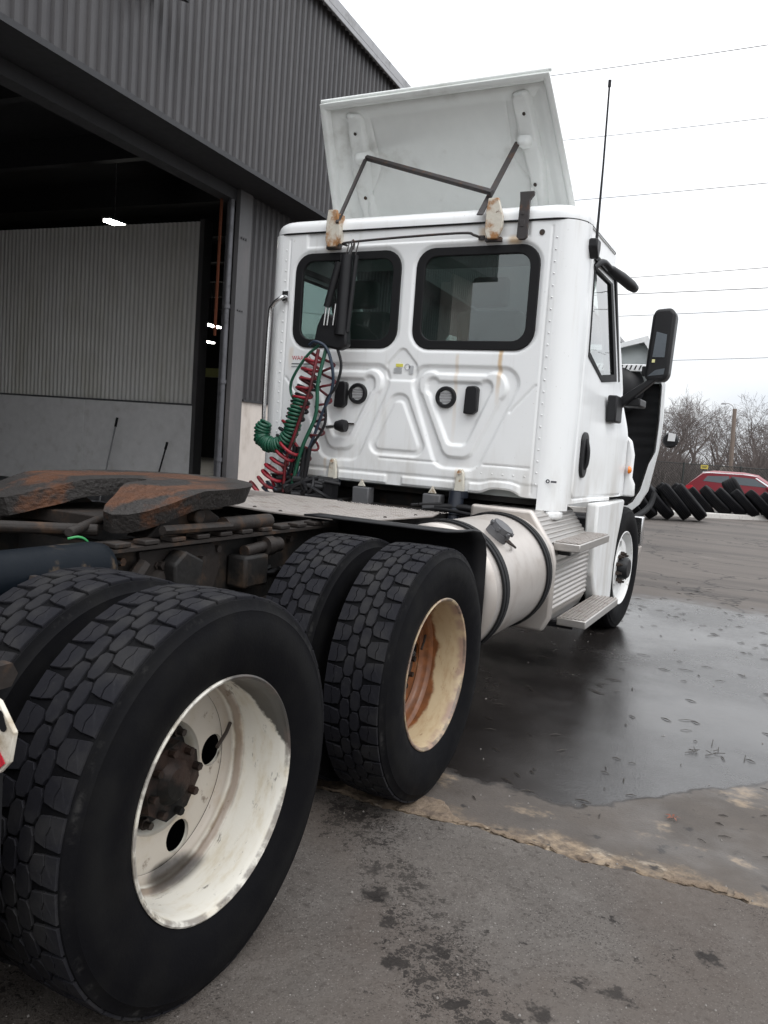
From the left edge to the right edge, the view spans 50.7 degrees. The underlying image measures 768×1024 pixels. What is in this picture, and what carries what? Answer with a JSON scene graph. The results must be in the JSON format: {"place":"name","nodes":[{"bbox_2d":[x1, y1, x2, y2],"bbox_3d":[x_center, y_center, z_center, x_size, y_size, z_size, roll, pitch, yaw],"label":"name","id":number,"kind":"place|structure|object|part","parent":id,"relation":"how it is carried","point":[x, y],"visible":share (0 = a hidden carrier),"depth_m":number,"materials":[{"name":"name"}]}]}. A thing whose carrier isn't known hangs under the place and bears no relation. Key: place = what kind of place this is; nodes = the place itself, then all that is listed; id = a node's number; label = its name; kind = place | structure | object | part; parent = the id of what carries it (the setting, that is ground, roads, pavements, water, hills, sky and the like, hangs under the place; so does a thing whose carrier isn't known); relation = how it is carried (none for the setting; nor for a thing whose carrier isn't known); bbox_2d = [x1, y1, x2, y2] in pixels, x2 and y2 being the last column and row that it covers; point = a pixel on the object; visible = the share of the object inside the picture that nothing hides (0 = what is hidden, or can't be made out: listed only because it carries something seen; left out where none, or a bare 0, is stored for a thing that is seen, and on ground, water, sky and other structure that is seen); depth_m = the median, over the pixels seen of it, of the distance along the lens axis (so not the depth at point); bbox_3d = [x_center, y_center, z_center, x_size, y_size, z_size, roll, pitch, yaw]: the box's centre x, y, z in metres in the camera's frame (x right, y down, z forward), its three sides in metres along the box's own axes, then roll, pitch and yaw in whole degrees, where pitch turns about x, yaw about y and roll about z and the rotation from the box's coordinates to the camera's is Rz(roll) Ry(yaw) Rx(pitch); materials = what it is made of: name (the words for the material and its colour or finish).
{"place":"outdoors","nodes":[
{"label":"outdoors","id":0,"kind":"place"},
{"bbox_2d":[0,788,767,1023],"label":"concrete slab","id":1,"kind":"structure","parent":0,"point":[472,888],"depth_m":2.34,"materials":[{"name":"grey concrete"}]},
{"bbox_2d":[316,508,767,907],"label":"asphalt yard","id":2,"kind":"structure","parent":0,"point":[725,561],"depth_m":4.30,"materials":[{"name":"grey asphalt"}]},
{"bbox_2d":[0,0,624,501],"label":"workshop building","id":3,"kind":"structure","parent":2,"relation":"on","point":[198,122],"depth_m":12.80,"materials":[{"name":"grey metal"}]},
{"bbox_2d":[99,417,117,500],"bbox_3d":[-4.519,-0.810,13.139,0.320,1.463,0.290,7,6,27],"label":"broom","id":4,"kind":"object","parent":3,"relation":"on","point":[116,422],"visible":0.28,"depth_m":13.12,"materials":[{"name":"metal"}]},
{"bbox_2d":[102,163,126,224],"bbox_3d":[-4.816,-5.709,14.553,0.180,1.055,0.440,7,6,27],"label":"ceiling lamp","id":5,"kind":"object","parent":3,"relation":"hanging from","point":[111,220],"visible":0.89,"depth_m":14.52,"materials":[{"name":"metal"}]},
{"bbox_2d":[158,442,167,471],"bbox_3d":[-3.624,-0.549,12.787,0.320,1.134,0.290,7,6,27],"label":"broom","id":6,"kind":"object","parent":3,"relation":"on","point":[165,447],"visible":0.2,"depth_m":12.78,"materials":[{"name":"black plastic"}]},
{"bbox_2d":[208,283,220,327],"bbox_3d":[-5.354,-6.502,25.172,0.180,1.435,1.250,7,6,27],"label":"ceiling lamp","id":7,"kind":"object","parent":3,"relation":"hanging from","point":[210,324],"visible":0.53,"depth_m":25.18,"materials":[{"name":"metal"}]},
{"bbox_2d":[631,309,767,315],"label":"power line","id":8,"kind":"object","parent":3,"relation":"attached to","point":[703,312],"visible":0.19,"depth_m":30.38,"materials":[{"name":"grey metal"}]},
{"bbox_2d":[673,357,767,360],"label":"power line","id":9,"kind":"object","parent":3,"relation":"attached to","point":[714,359],"visible":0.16,"depth_m":30.32,"materials":[{"name":"grey metal"}]},
{"bbox_2d":[0,67,678,1020],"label":"semi truck","id":10,"kind":"object","parent":2,"relation":"on","point":[206,681],"visible":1,"depth_m":3.35,"materials":[{"name":"metal"}]},
{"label":"door","id":11,"kind":"part","parent":10,"relation":"part of","materials":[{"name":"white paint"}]},
{"bbox_3d":[-0.265,-1.469,5.631,0.840,0.655,0.028,7,6,27],"label":"rear window","id":12,"kind":"part","parent":10,"relation":"part of","materials":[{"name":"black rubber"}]},
{"bbox_3d":[0.580,-1.371,5.207,0.840,0.655,0.028,7,6,27],"label":"rear window","id":13,"kind":"part","parent":10,"relation":"part of","materials":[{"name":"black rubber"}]},
{"bbox_3d":[1.620,-0.939,5.733,0.219,1.740,1.470,7,6,27],"label":"door","id":14,"kind":"part","parent":10,"relation":"part of","materials":[{"name":"white paint"}]},
{"bbox_2d":[6,639,762,1023],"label":"loose grit","id":15,"kind":"object","parent":2,"relation":"on","point":[494,923],"visible":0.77,"depth_m":2.43,"materials":[{"name":"grey gravel"}]},
{"bbox_2d":[316,786,748,901],"bbox_3d":[0.588,1.209,2.985,1.884,0.010,0.208,7,6,27],"label":"crumbled joint patch","id":16,"kind":"object","parent":2,"relation":"on","point":[434,808],"visible":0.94,"depth_m":3.13,"materials":[{"name":"concrete"}]},
{"bbox_2d":[473,579,767,856],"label":"twig litter","id":17,"kind":"object","parent":2,"relation":"on","point":[661,717],"visible":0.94,"depth_m":4.33,"materials":[{"name":"brown wood"}]},
{"bbox_2d":[626,503,640,513],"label":"scrap tyre","id":18,"kind":"object","parent":2,"relation":"on","point":[636,509],"visible":0.12,"depth_m":18.80,"materials":[{"name":"black rubber"}]},
{"bbox_2d":[638,496,657,518],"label":"scrap tyre","id":19,"kind":"object","parent":2,"relation":"on","point":[651,513],"visible":0.25,"depth_m":18.96,"materials":[{"name":"black rubber"}]},
{"bbox_2d":[645,486,673,519],"bbox_3d":[6.588,-0.227,19.434,0.904,0.244,0.904,46,21,-10],"label":"scrap tyre","id":20,"kind":"object","parent":2,"relation":"on","point":[662,507],"visible":0.74,"depth_m":19.09,"materials":[{"name":"black rubber"}]},
{"bbox_2d":[656,482,672,508],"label":"scrap tyre","id":21,"kind":"object","parent":2,"relation":"on","point":[659,485],"visible":0.17,"depth_m":21.59,"materials":[{"name":"black rubber"}]},
{"bbox_2d":[568,506,767,520],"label":"kerb","id":22,"kind":"structure","parent":2,"relation":"on","point":[760,517],"depth_m":21.30,"materials":[{"name":"grey concrete"}]},
{"bbox_2d":[658,483,690,519],"bbox_3d":[7.010,-0.254,19.555,0.996,0.269,0.996,31,25,-52],"label":"scrap tyre","id":23,"kind":"object","parent":2,"relation":"on","point":[674,501],"visible":1,"depth_m":19.15,"materials":[{"name":"black rubber"}]},
{"bbox_2d":[674,483,706,520],"bbox_3d":[7.429,-0.240,19.679,0.273,1.011,1.011,-39,7,19],"label":"scrap tyre","id":24,"kind":"object","parent":2,"relation":"on","point":[690,502],"visible":0.98,"depth_m":19.28,"materials":[{"name":"black rubber"}]},
{"bbox_2d":[662,399,730,459],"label":"bare tree","id":25,"kind":"object","parent":2,"relation":"on","point":[690,418],"visible":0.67,"depth_m":53.22,"materials":[{"name":"brown plant"}]},
{"bbox_2d":[688,487,713,511],"bbox_3d":[8.498,-0.288,21.768,0.888,0.240,0.888,22,32,-57],"label":"scrap tyre","id":26,"kind":"object","parent":2,"relation":"on","point":[701,500],"visible":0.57,"depth_m":21.39,"materials":[{"name":"black rubber"}]},
{"bbox_2d":[650,404,767,487],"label":"undergrowth","id":27,"kind":"object","parent":2,"relation":"on","point":[760,460],"visible":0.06,"depth_m":45.01,"materials":[{"name":"brown plant"}]},
{"bbox_2d":[651,461,767,488],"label":"chain link fence","id":28,"kind":"object","parent":2,"relation":"on","point":[683,471],"visible":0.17,"depth_m":40.15,"materials":[{"name":"metal"}]},
{"bbox_2d":[699,485,731,513],"bbox_3d":[8.910,-0.293,21.793,0.998,0.269,0.998,38,22,-17],"label":"scrap tyre","id":29,"kind":"object","parent":2,"relation":"on","point":[714,501],"visible":0.86,"depth_m":21.40,"materials":[{"name":"black rubber"}]},
{"bbox_2d":[682,403,766,469],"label":"bare tree","id":30,"kind":"object","parent":2,"relation":"on","point":[718,424],"visible":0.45,"depth_m":56.54,"materials":[{"name":"brown plant"}]},
{"bbox_2d":[685,471,767,507],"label":"parked car","id":31,"kind":"object","parent":2,"relation":"on","point":[747,482],"visible":0.28,"depth_m":30.29,"materials":[{"name":"red paint"}]},
{"bbox_3d":[12.465,-1.235,30.419,0.920,0.282,0.092,7,6,27],"label":"side window","id":32,"kind":"part","parent":31,"relation":"part of","materials":[{"name":"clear glass"}]},
{"bbox_3d":[13.476,-1.103,29.908,1.240,0.310,0.099,7,6,27],"label":"side window","id":33,"kind":"part","parent":31,"relation":"part of","materials":[{"name":"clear glass"}]},
{"bbox_2d":[691,406,766,464],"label":"bare tree","id":34,"kind":"object","parent":2,"relation":"on","point":[729,432],"visible":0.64,"depth_m":53.09,"materials":[{"name":"brown plant"}]},
{"bbox_2d":[721,403,736,471],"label":"utility pole","id":35,"kind":"object","parent":2,"relation":"on","point":[732,442],"visible":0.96,"depth_m":42.71,"materials":[{"name":"brown wood"}]},
{"bbox_2d":[714,487,745,514],"bbox_3d":[9.318,-0.250,21.822,0.970,0.262,0.970,17,33,-55],"label":"scrap tyre","id":36,"kind":"object","parent":2,"relation":"on","point":[728,500],"visible":0.88,"depth_m":21.43,"materials":[{"name":"black rubber"}]},
{"bbox_2d":[722,477,746,513],"bbox_3d":[10.081,-0.408,23.151,0.416,1.181,1.181,-28,-7,20],"label":"scrap tyre","id":37,"kind":"object","parent":2,"relation":"on","point":[730,485],"visible":0.4,"depth_m":22.80,"materials":[{"name":"black rubber"}]},
{"bbox_2d":[731,489,759,516],"bbox_3d":[9.728,-0.217,21.851,0.917,0.248,0.917,43,19,-16],"label":"scrap tyre","id":38,"kind":"object","parent":2,"relation":"on","point":[744,502],"visible":0.97,"depth_m":21.48,"materials":[{"name":"black rubber"}]},
{"bbox_2d":[745,489,767,518],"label":"scrap tyre","id":39,"kind":"object","parent":2,"relation":"on","point":[757,501],"visible":0.9,"depth_m":21.52,"materials":[{"name":"black rubber"}]},
{"bbox_2d":[760,492,767,503],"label":"scrap tyre","id":40,"kind":"object","parent":2,"relation":"on","point":[764,496],"visible":0.59,"depth_m":21.74,"materials":[{"name":"black rubber"}]},
{"bbox_2d":[339,0,767,466],"label":"sky","id":41,"kind":"structure","parent":0,"point":[428,42],"materials":[{"name":"white"}]},
{"bbox_2d":[550,44,767,75],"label":"power line","id":42,"kind":"object","parent":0,"point":[662,60],"visible":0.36,"depth_m":31.21,"materials":[{"name":"grey metal"}]},
{"bbox_2d":[563,117,767,140],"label":"power line","id":43,"kind":"object","parent":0,"point":[668,129],"visible":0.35,"depth_m":31.15,"materials":[{"name":"grey metal"}]},
{"bbox_2d":[575,183,765,200],"bbox_3d":[12.008,-12.624,30.285,0.025,3.542,46.804,-1,7,-45],"label":"power line","id":44,"kind":"object","parent":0,"point":[676,191],"visible":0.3,"depth_m":31.05,"materials":[{"name":"grey metal"}]},
{"bbox_2d":[618,287,767,294],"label":"power line","id":45,"kind":"object","parent":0,"point":[694,291],"visible":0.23,"depth_m":30.76,"materials":[{"name":"grey metal"}]},
{"bbox_2d":[631,267,767,277],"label":"power line","id":46,"kind":"object","parent":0,"point":[700,272],"visible":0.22,"depth_m":30.51,"materials":[{"name":"grey metal"}]},
{"bbox_3d":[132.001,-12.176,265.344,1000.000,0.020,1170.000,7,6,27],"label":"grass verge","id":47,"kind":"structure","parent":0,"visible":0},
{"bbox_2d":[662,385,713,456],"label":"bare tree","id":48,"kind":"object","parent":47,"relation":"on","point":[687,399],"visible":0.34,"depth_m":55.34,"materials":[{"name":"brown plant"}]},
{"bbox_2d":[664,395,719,459],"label":"bare tree","id":49,"kind":"object","parent":47,"relation":"on","point":[689,421],"visible":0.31,"depth_m":61.79,"materials":[{"name":"brown plant"}]},
{"bbox_2d":[660,396,737,461],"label":"bare tree","id":50,"kind":"object","parent":47,"relation":"on","point":[693,425],"visible":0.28,"depth_m":64.66,"materials":[{"name":"brown plant"}]},
{"bbox_2d":[679,406,767,464],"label":"bare tree","id":51,"kind":"object","parent":47,"relation":"on","point":[721,433],"visible":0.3,"depth_m":63.89,"materials":[{"name":"brown plant"}]},
{"bbox_2d":[716,392,767,457],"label":"bare tree","id":52,"kind":"object","parent":47,"relation":"on","point":[749,419],"visible":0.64,"depth_m":63.34,"materials":[{"name":"brown plant"}]},
{"bbox_2d":[738,421,767,452],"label":"bare tree","id":53,"kind":"object","parent":47,"relation":"on","point":[753,435],"visible":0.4,"depth_m":61.90,"materials":[{"name":"brown plant"}]},
{"bbox_2d":[739,408,767,455],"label":"bare tree","id":54,"kind":"object","parent":47,"relation":"on","point":[766,430],"visible":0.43,"depth_m":59.38,"materials":[{"name":"brown plant"}]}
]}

